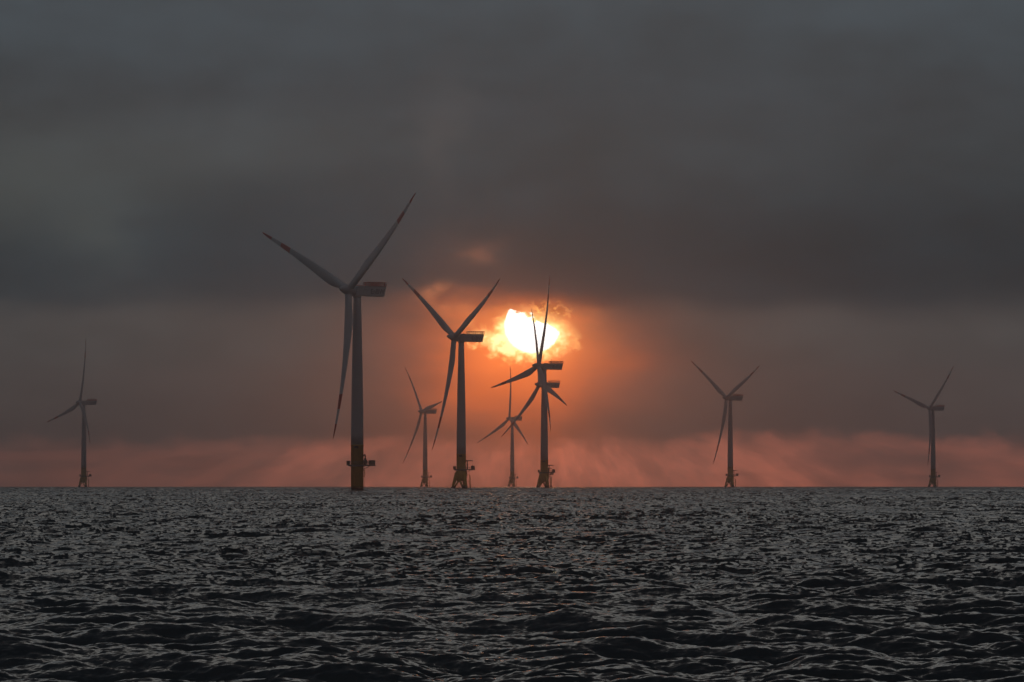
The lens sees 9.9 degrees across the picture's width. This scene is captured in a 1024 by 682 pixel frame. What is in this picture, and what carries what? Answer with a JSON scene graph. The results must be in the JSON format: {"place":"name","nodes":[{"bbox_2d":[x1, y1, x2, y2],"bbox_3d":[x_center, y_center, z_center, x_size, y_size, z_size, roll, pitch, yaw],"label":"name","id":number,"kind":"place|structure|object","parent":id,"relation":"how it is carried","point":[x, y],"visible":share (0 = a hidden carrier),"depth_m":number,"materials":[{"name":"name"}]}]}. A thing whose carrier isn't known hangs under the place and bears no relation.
{"place":"outdoors","nodes":[
{"label":"outdoors","id":0,"kind":"place"},
{"bbox_2d":[0,487,1023,681],"bbox_3d":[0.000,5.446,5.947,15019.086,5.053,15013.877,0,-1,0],"label":"sea","id":1,"kind":"structure","parent":0,"point":[515,584],"depth_m":187.17,"materials":[{"name":"black liquid"}]},
{"bbox_2d":[47,340,96,486],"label":"wind turbine","id":2,"kind":"object","parent":1,"relation":"in","point":[82,405],"visible":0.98,"depth_m":5492.88,"materials":[{"name":"white paint"}]},
{"bbox_2d":[262,193,415,489],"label":"wind turbine","id":3,"kind":"object","parent":1,"relation":"in","point":[353,318],"visible":0.99,"depth_m":2312.15,"materials":[{"name":"white paint"}]},
{"bbox_2d":[403,368,441,486],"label":"wind turbine","id":4,"kind":"object","parent":1,"relation":"in","point":[430,409],"visible":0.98,"depth_m":6160.32,"materials":[{"name":"white paint"}]},
{"bbox_2d":[402,278,499,487],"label":"wind turbine","id":5,"kind":"object","parent":1,"relation":"in","point":[460,474],"visible":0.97,"depth_m":3061.31,"materials":[{"name":"white paint"}]},
{"bbox_2d":[477,368,527,486],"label":"wind turbine","id":6,"kind":"object","parent":1,"relation":"in","point":[515,425],"visible":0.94,"depth_m":6797.60,"materials":[{"name":"white paint"}]},
{"bbox_2d":[491,276,563,487],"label":"wind turbine","id":7,"kind":"object","parent":1,"relation":"in","point":[542,369],"visible":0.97,"depth_m":3809.54,"materials":[{"name":"white paint"}]},
{"bbox_2d":[501,309,566,486],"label":"wind turbine","id":8,"kind":"object","parent":1,"relation":"in","point":[550,385],"visible":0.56,"depth_m":4529.41,"materials":[{"name":"white paint"}]},
{"bbox_2d":[691,361,758,486],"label":"wind turbine","id":9,"kind":"object","parent":1,"relation":"in","point":[730,399],"visible":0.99,"depth_m":5203.25,"materials":[{"name":"white paint"}]},
{"bbox_2d":[894,368,952,486],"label":"wind turbine","id":10,"kind":"object","parent":1,"relation":"in","point":[933,475],"visible":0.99,"depth_m":5896.63,"materials":[{"name":"white paint"}]},
{"bbox_2d":[0,0,1023,486],"label":"sky","id":11,"kind":"structure","parent":0,"point":[825,197],"materials":[{"name":"grey"}]}
]}

